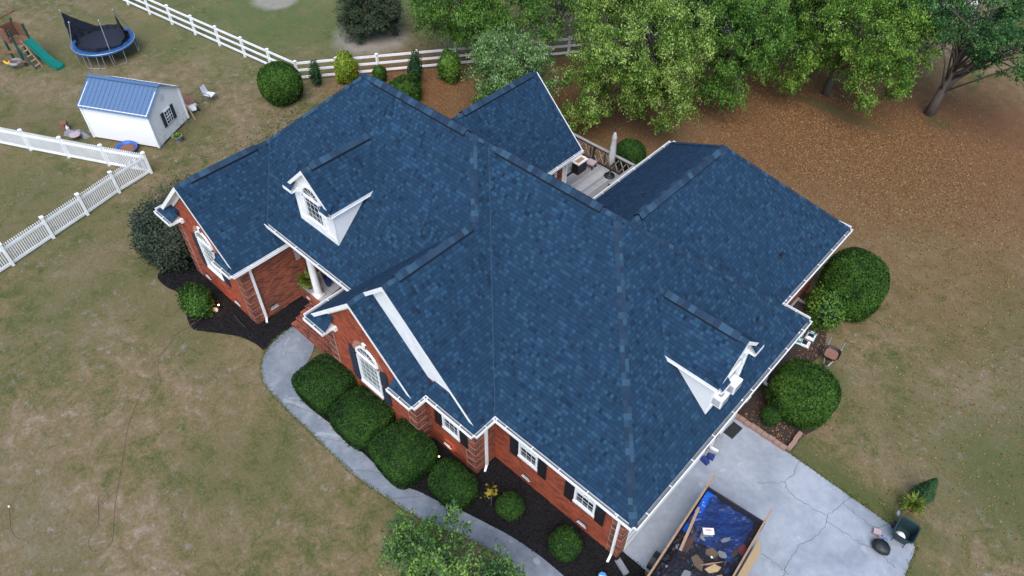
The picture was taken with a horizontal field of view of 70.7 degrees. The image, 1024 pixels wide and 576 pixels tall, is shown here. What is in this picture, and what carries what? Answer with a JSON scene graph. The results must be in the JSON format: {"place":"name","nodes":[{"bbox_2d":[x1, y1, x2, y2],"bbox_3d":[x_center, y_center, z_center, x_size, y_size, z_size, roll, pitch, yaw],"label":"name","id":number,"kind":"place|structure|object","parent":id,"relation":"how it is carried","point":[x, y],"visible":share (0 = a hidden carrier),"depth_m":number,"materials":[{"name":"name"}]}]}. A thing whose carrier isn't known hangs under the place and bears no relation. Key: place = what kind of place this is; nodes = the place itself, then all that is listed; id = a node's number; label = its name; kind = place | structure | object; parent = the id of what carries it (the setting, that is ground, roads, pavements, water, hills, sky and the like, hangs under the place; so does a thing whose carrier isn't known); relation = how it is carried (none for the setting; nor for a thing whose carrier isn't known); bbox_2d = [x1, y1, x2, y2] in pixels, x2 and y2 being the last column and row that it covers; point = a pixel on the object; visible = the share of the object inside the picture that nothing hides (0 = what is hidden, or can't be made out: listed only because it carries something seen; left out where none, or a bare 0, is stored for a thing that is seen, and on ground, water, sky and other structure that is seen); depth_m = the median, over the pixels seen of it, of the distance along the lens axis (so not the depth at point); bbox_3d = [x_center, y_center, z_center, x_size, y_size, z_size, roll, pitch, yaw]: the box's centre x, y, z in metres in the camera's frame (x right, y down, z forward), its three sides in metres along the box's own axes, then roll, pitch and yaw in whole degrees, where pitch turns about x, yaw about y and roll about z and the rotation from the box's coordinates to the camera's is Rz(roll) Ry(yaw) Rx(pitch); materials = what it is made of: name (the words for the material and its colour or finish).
{"place":"outdoors","nodes":[
{"label":"outdoors","id":0,"kind":"place"},
{"bbox_2d":[59,120,68,131],"bbox_3d":[-24.810,-9.038,40.076,0.492,0.568,0.440,15,48,13],"label":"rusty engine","id":1,"kind":"object","parent":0,"point":[62,123],"visible":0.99,"depth_m":39.92,"materials":[{"name":"brown metal"}]},
{"bbox_2d":[210,67,345,156],"bbox_3d":[-10.651,-8.053,35.737,4.977,5.897,13.645,34,55,27],"label":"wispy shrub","id":2,"kind":"object","parent":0,"point":[277,127],"visible":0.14,"depth_m":34.85,"materials":[{"name":"green plant"}]},
{"bbox_2d":[261,326,562,575],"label":"path","id":3,"kind":"structure","parent":0,"point":[287,356],"depth_m":26.17,"materials":[{"name":"concrete"}]},
{"bbox_2d":[0,0,1023,575],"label":"ground","id":4,"kind":"structure","parent":0,"point":[50,420],"depth_m":30.34,"materials":[{"name":"green plant"}]},
{"bbox_2d":[0,9,64,70],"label":"play set","id":5,"kind":"object","parent":4,"relation":"on","point":[11,28],"visible":1,"depth_m":44.31,"materials":[{"name":"plastic"}]},
{"bbox_2d":[8,58,21,65],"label":"tyre swing","id":6,"kind":"object","parent":5,"relation":"on","point":[14,64],"visible":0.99,"depth_m":44.36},
{"bbox_2d":[0,127,152,271],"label":"picket fence","id":7,"kind":"object","parent":4,"relation":"on","point":[64,151],"visible":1,"depth_m":36.49,"materials":[{"name":"white plastic"}]},
{"bbox_2d":[64,129,89,138],"bbox_3d":[-23.953,-8.582,39.869,1.431,0.260,0.702,11,47,9],"label":"folded tarp","id":8,"kind":"object","parent":4,"relation":"on","point":[67,132],"visible":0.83,"depth_m":39.76,"materials":[{"name":"grey plastic"}]},
{"bbox_2d":[69,131,80,137],"bbox_3d":[-23.904,-8.405,39.483,0.600,0.060,0.591,34,55,27],"label":"tin cover","id":9,"kind":"object","parent":8,"relation":"on","point":[74,134],"visible":1,"depth_m":39.43,"materials":[{"name":"pink plastic"}]},
{"bbox_2d":[59,9,138,68],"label":"trampoline","id":10,"kind":"object","parent":4,"relation":"on","point":[88,40],"visible":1,"depth_m":45.09,"materials":[{"name":"black fabric"}]},
{"bbox_2d":[8,319,199,552],"bbox_3d":[-15.280,4.980,27.297,3.983,0.015,10.226,1,47,0],"label":"garden hose","id":11,"kind":"object","parent":4,"relation":"on","point":[118,479],"visible":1,"depth_m":24.94,"materials":[{"name":"green rubber"}]},
{"bbox_2d":[115,140,137,153],"bbox_3d":[-20.697,-7.484,38.867,1.265,0.280,1.089,34,55,27],"label":"blue tub","id":12,"kind":"object","parent":4,"relation":"on","point":[128,145],"visible":0.79,"depth_m":38.90,"materials":[{"name":"plastic"}]},
{"bbox_2d":[76,74,189,147],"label":"garden shed","id":13,"kind":"structure","parent":4,"relation":"on","point":[148,113],"depth_m":38.33,"materials":[{"name":"white wood"}]},
{"bbox_2d":[163,106,173,124],"bbox_3d":[-18.639,-9.354,39.211,0.078,0.800,0.620,10,47,9],"label":"window","id":14,"kind":"structure","parent":13,"relation":"in","point":[168,114],"depth_m":39.17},
{"bbox_2d":[117,161,217,231],"bbox_3d":[-15.603,-4.402,34.309,4.622,2.819,6.396,34,55,27],"label":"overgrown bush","id":15,"kind":"object","parent":4,"relation":"on","point":[164,192],"visible":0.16,"depth_m":33.85,"materials":[{"name":"green plant"}]},
{"bbox_2d":[171,130,182,142],"bbox_3d":[-18.249,-8.243,39.362,0.560,0.661,0.718,19,49,17],"label":"plant pot","id":16,"kind":"object","parent":4,"relation":"on","point":[176,137],"visible":1,"depth_m":39.30,"materials":[{"name":"grey ceramic"}]},
{"bbox_2d":[185,103,195,119],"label":"wood plank","id":17,"kind":"object","parent":4,"relation":"on","point":[190,111],"visible":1,"depth_m":40.71,"materials":[{"name":"brown wood"}]},
{"bbox_2d":[183,95,199,113],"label":"lawn spreader","id":18,"kind":"object","parent":4,"relation":"on","point":[190,102],"visible":0.85,"depth_m":41.51,"materials":[{"name":"white plastic"}]},
{"bbox_2d":[199,83,218,102],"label":"patio chair","id":19,"kind":"object","parent":4,"relation":"on","point":[203,89],"visible":1,"depth_m":42.05,"materials":[{"name":"white plastic"}]},
{"bbox_2d":[158,260,307,349],"bbox_3d":[-12.477,0.413,31.691,8.484,0.001,4.124,24,51,20],"label":"mulch bed","id":20,"kind":"object","parent":4,"relation":"on","point":[237,323],"visible":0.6,"depth_m":30.89,"materials":[{"name":"black wood"}]},
{"bbox_2d":[125,195,194,276],"bbox_3d":[-15.514,-2.637,32.363,3.948,3.285,3.797,34,55,27],"label":"overgrown bush","id":21,"kind":"object","parent":20,"relation":"on","point":[157,241],"visible":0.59,"depth_m":31.50,"materials":[{"name":"green plant"}]},
{"bbox_2d":[175,282,217,319],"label":"bush","id":22,"kind":"object","parent":20,"relation":"on","point":[195,301],"visible":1,"depth_m":30.57,"materials":[{"name":"green plant"}]},
{"bbox_2d":[234,315,246,328],"bbox_3d":[-11.553,1.431,30.683,0.114,0.100,0.956,-35,56,-29],"label":"drain pipe","id":23,"kind":"object","parent":20,"relation":"on","point":[240,322],"visible":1,"depth_m":30.62,"materials":[{"name":"black plastic"}]},
{"bbox_2d":[256,60,303,106],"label":"round bush","id":24,"kind":"object","parent":4,"relation":"on","point":[278,81],"visible":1,"depth_m":41.06,"materials":[{"name":"green plant"}]},
{"bbox_2d":[307,57,322,85],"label":"slim shrub","id":25,"kind":"object","parent":4,"relation":"on","point":[315,75],"visible":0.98,"depth_m":42.71,"materials":[{"name":"green plant"}]},
{"bbox_2d":[332,49,359,83],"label":"yellow shrub","id":26,"kind":"object","parent":4,"relation":"on","point":[346,63],"visible":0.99,"depth_m":42.99,"materials":[{"name":"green plant"}]},
{"bbox_2d":[332,0,404,44],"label":"juniper tree","id":27,"kind":"object","parent":4,"relation":"on","point":[355,17],"visible":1,"depth_m":46.25,"materials":[{"name":"green plant"}]},
{"bbox_2d":[371,64,386,81],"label":"shrub","id":28,"kind":"object","parent":4,"relation":"on","point":[379,71],"visible":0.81,"depth_m":43.43,"materials":[{"name":"green plant"}]},
{"bbox_2d":[388,74,423,101],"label":"green shrub","id":29,"kind":"object","parent":4,"relation":"on","point":[410,86],"visible":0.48,"depth_m":41.74,"materials":[{"name":"green plant"}]},
{"bbox_2d":[405,46,423,80],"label":"slim shrub","id":30,"kind":"object","parent":4,"relation":"on","point":[414,66],"visible":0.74,"depth_m":42.69,"materials":[{"name":"green plant"}]},
{"bbox_2d":[371,495,526,575],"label":"crape myrtle","id":31,"kind":"object","parent":4,"relation":"on","point":[426,549],"visible":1,"depth_m":21.55,"materials":[{"name":"green plant"}]},
{"bbox_2d":[436,47,461,84],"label":"green shrub","id":32,"kind":"object","parent":4,"relation":"on","point":[449,67],"visible":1,"depth_m":43.04,"materials":[{"name":"green plant"}]},
{"bbox_2d":[402,0,517,79],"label":"maple tree","id":33,"kind":"object","parent":4,"relation":"on","point":[476,15],"visible":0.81,"depth_m":41.23,"materials":[{"name":"green plant"}]},
{"bbox_2d":[314,411,644,575],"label":"mulch bed","id":34,"kind":"object","parent":4,"relation":"on","point":[588,537],"visible":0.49,"depth_m":24.72,"materials":[{"name":"black wood"}]},
{"bbox_2d":[291,351,356,417],"bbox_3d":[-7.206,3.650,27.795,2.254,1.415,2.067,34,55,27],"label":"boxwood bush","id":35,"kind":"object","parent":34,"relation":"on","point":[320,383],"visible":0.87,"depth_m":27.25,"materials":[{"name":"green plant"}]},
{"bbox_2d":[327,385,395,451],"bbox_3d":[-5.560,4.782,26.752,2.214,1.406,2.080,34,55,27],"label":"boxwood bush","id":36,"kind":"object","parent":34,"relation":"on","point":[361,417],"visible":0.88,"depth_m":26.23,"materials":[{"name":"green plant"}]},
{"bbox_2d":[157,260,645,575],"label":"mulch chips","id":37,"kind":"object","parent":34,"relation":"on","point":[449,455],"visible":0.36,"depth_m":25.52,"materials":[{"name":"black wood"}]},
{"bbox_2d":[366,418,438,489],"bbox_3d":[-3.873,5.840,25.761,2.271,1.424,2.110,34,55,27],"label":"boxwood bush","id":38,"kind":"object","parent":34,"relation":"on","point":[403,454],"visible":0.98,"depth_m":25.24,"materials":[{"name":"green plant"}]},
{"bbox_2d":[427,457,478,508],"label":"bush","id":39,"kind":"object","parent":34,"relation":"on","point":[461,486],"visible":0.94,"depth_m":24.84,"materials":[{"name":"green plant"}]},
{"bbox_2d":[480,483,497,503],"bbox_3d":[-0.742,7.009,24.532,0.646,1.616,0.550,34,55,27],"label":"yellow sapling","id":40,"kind":"object","parent":34,"relation":"on","point":[488,492],"visible":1,"depth_m":24.33,"materials":[{"name":"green plant"}]},
{"bbox_2d":[495,491,524,520],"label":"round bush","id":41,"kind":"object","parent":34,"relation":"on","point":[509,505],"visible":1,"depth_m":24.44,"materials":[{"name":"green plant"}]},
{"bbox_2d":[547,524,582,562],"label":"round bush","id":42,"kind":"object","parent":34,"relation":"on","point":[565,543],"visible":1,"depth_m":23.51,"materials":[{"name":"green plant"}]},
{"bbox_2d":[615,557,628,575],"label":"splash block","id":43,"kind":"object","parent":34,"relation":"on","point":[621,566],"depth_m":23.60,"materials":[{"name":"grey concrete"}]},
{"bbox_2d":[153,71,852,561],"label":"brick house","id":44,"kind":"structure","parent":4,"relation":"on","point":[509,297],"depth_m":24.43,"materials":[{"name":"blue"}]},
{"bbox_2d":[193,225,224,282],"bbox_3d":[-12.525,-1.465,29.757,1.640,2.725,0.125,34,55,27],"label":"window","id":45,"kind":"structure","parent":44,"relation":"in","point":[207,250],"depth_m":29.87,"materials":[{"name":"white glass"}]},
{"bbox_2d":[292,249,300,259],"bbox_3d":[-8.986,-1.445,30.189,0.050,0.640,0.300,34,55,27],"label":"wall plaque","id":46,"kind":"object","parent":44,"relation":"attached to","point":[297,256],"depth_m":30.23,"materials":[{"name":"grey"}]},
{"bbox_2d":[294,269,317,289],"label":"fern","id":47,"kind":"object","parent":44,"relation":"on","point":[305,281],"visible":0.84,"depth_m":30.60,"materials":[{"name":"green plant"}]},
{"bbox_2d":[325,275,330,286],"bbox_3d":[-7.891,-0.289,30.971,0.280,0.560,0.276,34,55,27],"label":"blue vase","id":48,"kind":"object","parent":44,"relation":"on","point":[327,281],"visible":0.88,"depth_m":30.86,"materials":[{"name":"blue ceramic"}]},
{"bbox_2d":[353,340,383,400],"bbox_3d":[-5.126,2.883,25.822,1.640,2.725,0.125,34,55,27],"label":"window","id":49,"kind":"structure","parent":44,"relation":"in","point":[369,369],"depth_m":25.96,"materials":[{"name":"white glass"}]},
{"bbox_2d":[442,416,460,443],"bbox_3d":[-2.101,4.641,24.827,0.914,1.620,0.125,34,55,27],"label":"window","id":50,"kind":"structure","parent":44,"relation":"in","point":[447,426],"depth_m":25.19,"materials":[{"name":"glass"}]},
{"bbox_2d":[517,442,537,473],"bbox_3d":[0.557,5.482,24.073,0.914,1.620,0.125,34,55,27],"label":"window","id":51,"kind":"structure","parent":44,"relation":"in","point":[524,455],"depth_m":24.40,"materials":[{"name":"plastic"}]},
{"bbox_2d":[572,488,596,520],"bbox_3d":[2.344,6.691,22.956,0.914,1.620,0.125,34,55,27],"label":"window","id":52,"kind":"structure","parent":44,"relation":"in","point":[587,506],"depth_m":23.29,"materials":[{"name":"plastic"}]},
{"bbox_2d":[624,451,704,548],"bbox_3d":[5.379,6.657,24.489,0.065,2.200,4.900,34,55,27],"label":"garage door","id":53,"kind":"structure","parent":44,"relation":"in","point":[633,533],"depth_m":24.68,"materials":[{"name":"white metal"}]},
{"bbox_2d":[711,391,729,408],"bbox_3d":[6.566,3.472,22.840,0.409,0.420,0.471,34,55,27],"label":"dormer eave return","id":54,"kind":"object","parent":44,"relation":"attached to","point":[719,401],"visible":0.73,"depth_m":22.67,"materials":[{"name":"white wood"}]},
{"bbox_2d":[720,413,736,433],"bbox_3d":[8.164,4.459,26.545,0.075,2.150,1.050,34,55,27],"label":"side door","id":55,"kind":"structure","parent":44,"relation":"in","point":[730,421],"depth_m":27.07,"materials":[{"name":"white plastic"}]},
{"bbox_2d":[726,374,742,394],"bbox_3d":[7.095,3.087,23.227,0.409,0.400,0.471,34,55,27],"label":"dormer eave return","id":56,"kind":"object","parent":44,"relation":"attached to","point":[736,383],"visible":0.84,"depth_m":23.08,"materials":[{"name":"white wood"}]},
{"bbox_2d":[461,23,566,102],"bbox_3d":[0.074,-11.376,39.080,5.766,5.863,5.479,34,55,27],"label":"maple tree","id":57,"kind":"object","parent":4,"relation":"on","point":[505,73],"visible":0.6,"depth_m":37.74,"materials":[{"name":"green plant"}]},
{"bbox_2d":[464,0,630,67],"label":"leaning tree","id":58,"kind":"object","parent":4,"relation":"on","point":[531,10],"visible":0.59,"depth_m":41.51,"materials":[{"name":"green plant"}]},
{"bbox_2d":[123,0,977,77],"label":"rail fence","id":59,"kind":"object","parent":4,"relation":"on","point":[268,53],"visible":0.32,"depth_m":45.36,"materials":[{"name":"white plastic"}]},
{"bbox_2d":[258,327,918,575],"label":"grass edge","id":60,"kind":"object","parent":4,"relation":"on","point":[485,548],"depth_m":25.65,"materials":[{"name":"plant"}]},
{"bbox_2d":[566,133,635,197],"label":"wood deck","id":61,"kind":"structure","parent":4,"relation":"on","point":[589,182],"depth_m":36.50,"materials":[{"name":"grey wood"}]},
{"bbox_2d":[571,155,587,174],"bbox_3d":[3.412,-6.219,36.658,0.500,0.695,0.780,34,55,27],"label":"fire table","id":62,"kind":"object","parent":61,"relation":"on","point":[579,163],"visible":0.99,"depth_m":36.49,"materials":[{"name":"black metal"}]},
{"bbox_2d":[586,158,596,169],"bbox_3d":[4.047,-6.328,37.012,0.460,0.345,0.440,29,53,24],"label":"cushion stool","id":63,"kind":"object","parent":61,"relation":"on","point":[591,162],"visible":1,"depth_m":36.88,"materials":[{"name":"pink fabric"}]},
{"bbox_2d":[604,130,616,178],"bbox_3d":[4.954,-6.627,35.660,0.560,2.740,0.554,34,55,27],"label":"patio umbrella","id":64,"kind":"object","parent":61,"relation":"on","point":[611,160],"visible":1,"depth_m":35.60,"materials":[{"name":"fabric"}]},
{"bbox_2d":[613,138,645,171],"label":"round bush","id":65,"kind":"object","parent":4,"relation":"on","point":[632,150],"visible":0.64,"depth_m":37.33,"materials":[{"name":"green plant"}]},
{"bbox_2d":[546,0,720,134],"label":"oak tree","id":66,"kind":"object","parent":4,"relation":"on","point":[655,82],"visible":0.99,"depth_m":36.42,"materials":[{"name":"green plant"}]},
{"bbox_2d":[275,26,1023,575],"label":"fallen leaves","id":67,"kind":"object","parent":4,"relation":"on","point":[849,156],"visible":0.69,"depth_m":39.10,"materials":[{"name":"brown plant"}]},
{"bbox_2d":[599,0,712,46],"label":"shade tree","id":68,"kind":"object","parent":4,"relation":"on","point":[701,3],"visible":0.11,"depth_m":41.59,"materials":[{"name":"green plant"}]},
{"bbox_2d":[618,0,837,58],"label":"shade tree","id":69,"kind":"object","parent":4,"relation":"on","point":[707,7],"visible":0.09,"depth_m":41.76,"materials":[{"name":"green plant"}]},
{"bbox_2d":[689,0,801,111],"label":"oak tree","id":70,"kind":"object","parent":4,"relation":"on","point":[746,52],"visible":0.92,"depth_m":38.28,"materials":[{"name":"green plant"}]},
{"bbox_2d":[738,292,825,451],"bbox_3d":[10.998,2.975,29.632,3.595,0.001,8.662,13,48,12],"label":"mulch bed","id":71,"kind":"object","parent":4,"relation":"on","point":[756,397],"visible":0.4,"depth_m":28.29,"materials":[{"name":"brown wood"}]},
{"bbox_2d":[738,416,745,423],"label":"edging block","id":72,"kind":"structure","parent":71,"relation":"on","point":[741,419],"depth_m":27.46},
{"bbox_2d":[743,420,751,427],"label":"edging block","id":73,"kind":"structure","parent":71,"relation":"on","point":[747,423],"depth_m":27.33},
{"bbox_2d":[750,423,757,430],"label":"edging block","id":74,"kind":"structure","parent":71,"relation":"on","point":[754,427],"depth_m":27.23,"materials":[{"name":"concrete"}]},
{"bbox_2d":[755,427,763,435],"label":"edging block","id":75,"kind":"structure","parent":71,"relation":"on","point":[759,431],"depth_m":27.12,"materials":[{"name":"concrete"}]},
{"bbox_2d":[761,431,768,438],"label":"edging block","id":76,"kind":"structure","parent":71,"relation":"on","point":[764,435],"depth_m":27.00,"materials":[{"name":"concrete"}]},
{"bbox_2d":[760,404,781,426],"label":"bush","id":77,"kind":"object","parent":71,"relation":"on","point":[770,414],"visible":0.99,"depth_m":27.11,"materials":[{"name":"green plant"}]},
{"bbox_2d":[767,435,775,442],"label":"edging block","id":78,"kind":"structure","parent":71,"relation":"on","point":[771,438],"depth_m":26.90,"materials":[{"name":"concrete"}]},
{"bbox_2d":[773,439,780,446],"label":"edging block","id":79,"kind":"structure","parent":71,"relation":"on","point":[776,442],"depth_m":26.78,"materials":[{"name":"concrete"}]},
{"bbox_2d":[778,443,786,450],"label":"edging block","id":80,"kind":"structure","parent":71,"relation":"on","point":[782,446],"depth_m":26.66,"materials":[{"name":"concrete"}]},
{"bbox_2d":[786,443,793,450],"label":"edging block","id":81,"kind":"structure","parent":71,"relation":"on","point":[790,446],"depth_m":26.66,"materials":[{"name":"pink concrete"}]},
{"bbox_2d":[790,297,808,315],"bbox_3d":[12.441,1.013,31.199,0.840,0.460,0.980,34,55,27],"label":"cellar hatch","id":82,"kind":"object","parent":71,"relation":"on","point":[799,306],"visible":0.37,"depth_m":31.29,"materials":[{"name":"white wood"}]},
{"bbox_2d":[796,337,810,347],"bbox_3d":[12.200,2.263,30.250,0.560,0.110,0.400,25,51,21],"label":"soil bag","id":83,"kind":"object","parent":71,"relation":"on","point":[803,342],"visible":0.91,"depth_m":30.19,"materials":[{"name":"white plastic"}]},
{"bbox_2d":[765,357,843,430],"bbox_3d":[11.009,3.912,27.248,2.578,2.292,2.524,34,55,27],"label":"bush","id":84,"kind":"object","parent":71,"relation":"on","point":[802,393],"visible":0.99,"depth_m":26.51,"materials":[{"name":"green plant"}]},
{"bbox_2d":[805,330,816,340],"bbox_3d":[12.644,1.991,30.514,0.380,0.110,0.540,27,52,23],"label":"soil bag","id":85,"kind":"object","parent":71,"relation":"on","point":[811,335],"visible":1,"depth_m":30.45,"materials":[{"name":"white plastic"}]},
{"bbox_2d":[804,281,849,335],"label":"light shrub","id":86,"kind":"object","parent":71,"relation":"on","point":[825,307],"visible":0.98,"depth_m":30.11,"materials":[{"name":"green plant"}]},
{"bbox_2d":[823,337,845,367],"bbox_3d":[12.996,2.765,29.480,0.630,0.582,1.502,27,52,23],"label":"wheelbarrow","id":87,"kind":"object","parent":4,"relation":"on","point":[831,353],"visible":0.94,"depth_m":29.32,"materials":[{"name":"orange metal"}]},
{"bbox_2d":[750,0,945,115],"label":"oak tree","id":88,"kind":"object","parent":4,"relation":"on","point":[874,60],"visible":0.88,"depth_m":38.52,"materials":[{"name":"green plant"}]},
{"bbox_2d":[814,246,890,322],"bbox_3d":[14.675,-0.333,31.021,2.972,2.723,3.235,34,55,27],"label":"bush","id":89,"kind":"object","parent":4,"relation":"on","point":[862,275],"visible":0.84,"depth_m":30.08,"materials":[{"name":"green plant"}]},
{"bbox_2d":[768,0,998,54],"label":"shade tree","id":90,"kind":"object","parent":4,"relation":"on","point":[940,4],"visible":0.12,"depth_m":41.80,"materials":[{"name":"green plant"}]},
{"bbox_2d":[897,491,928,517],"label":"fern","id":91,"kind":"object","parent":4,"relation":"on","point":[913,503],"visible":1,"depth_m":24.82,"materials":[{"name":"green plant"}]},
{"bbox_2d":[909,478,937,506],"bbox_3d":[14.387,6.952,24.956,0.850,1.419,0.861,34,55,27],"label":"potted conifer","id":92,"kind":"object","parent":4,"relation":"on","point":[928,487],"visible":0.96,"depth_m":24.89,"materials":[{"name":"green plant"}]},
{"bbox_2d":[901,0,1023,116],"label":"leaning tree","id":93,"kind":"object","parent":4,"relation":"on","point":[996,40],"visible":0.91,"depth_m":37.43,"materials":[{"name":"green plant"}]},
{"bbox_2d":[623,418,914,575],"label":"driveway","id":94,"kind":"structure","parent":0,"point":[817,525],"depth_m":24.92,"materials":[{"name":"concrete"}]},
{"bbox_2d":[700,453,715,465],"bbox_3d":[7.185,6.171,26.368,0.592,0.200,0.351,-27,53,-24],"label":"blue bag","id":95,"kind":"object","parent":94,"relation":"on","point":[704,460],"visible":1,"depth_m":26.31,"materials":[{"name":"plastic"}]},
{"bbox_2d":[646,474,771,575],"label":"dump trailer","id":96,"kind":"object","parent":94,"relation":"on","point":[690,548],"visible":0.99,"depth_m":23.20,"materials":[{"name":"black"}]},
{"bbox_2d":[702,527,714,534],"bbox_3d":[6.334,7.899,23.354,0.360,0.240,0.220,2,47,1],"label":"white tub","id":97,"kind":"object","parent":96,"relation":"on","point":[708,531],"visible":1,"depth_m":23.26,"materials":[{"name":"white plastic"}]},
{"bbox_2d":[705,564,720,572],"bbox_3d":[6.261,8.743,22.514,0.509,0.021,0.253,-13,42,1],"label":"cardboard scrap","id":98,"kind":"object","parent":96,"relation":"on","point":[713,568],"visible":1,"depth_m":22.49,"materials":[{"name":"beige cardboard"}]},
{"bbox_2d":[738,538,759,575],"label":"plywood sheet","id":99,"kind":"object","parent":96,"relation":"attached to","point":[749,562],"visible":1,"depth_m":23.20,"materials":[{"name":"beige wood"}]},
{"bbox_2d":[723,422,742,438],"bbox_3d":[8.343,5.367,27.266,0.680,0.029,0.400,-34,56,-29],"label":"door mat","id":100,"kind":"object","parent":94,"relation":"on","point":[732,430],"depth_m":27.25,"materials":[{"name":"black rubber"}]},
{"bbox_2d":[872,538,890,555],"bbox_3d":[12.306,8.604,24.050,0.615,0.346,0.520,34,55,27],"label":"rubbish bag","id":101,"kind":"object","parent":94,"relation":"on","point":[881,546],"visible":1,"depth_m":23.94,"materials":[{"name":"black plastic"}]},
{"bbox_2d":[891,510,923,547],"bbox_3d":[13.182,8.147,24.327,0.865,0.689,1.053,32,54,26],"label":"yard cart","id":102,"kind":"object","parent":94,"relation":"on","point":[910,529],"visible":1,"depth_m":24.29,"materials":[{"name":"green plastic"}]},
{"bbox_2d":[896,531,904,538],"bbox_3d":[13.023,8.299,24.217,0.308,0.250,0.293,9,47,7],"label":"white bag","id":103,"kind":"object","parent":102,"relation":"on","point":[900,533],"visible":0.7,"depth_m":24.14,"materials":[{"name":"white plastic"}]},
{"bbox_2d":[873,528,881,535],"bbox_3d":[12.387,8.261,24.491,0.240,0.055,0.200,17,49,15],"label":"paver brick","id":104,"kind":"object","parent":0,"point":[876,531],"visible":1,"depth_m":24.47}
]}

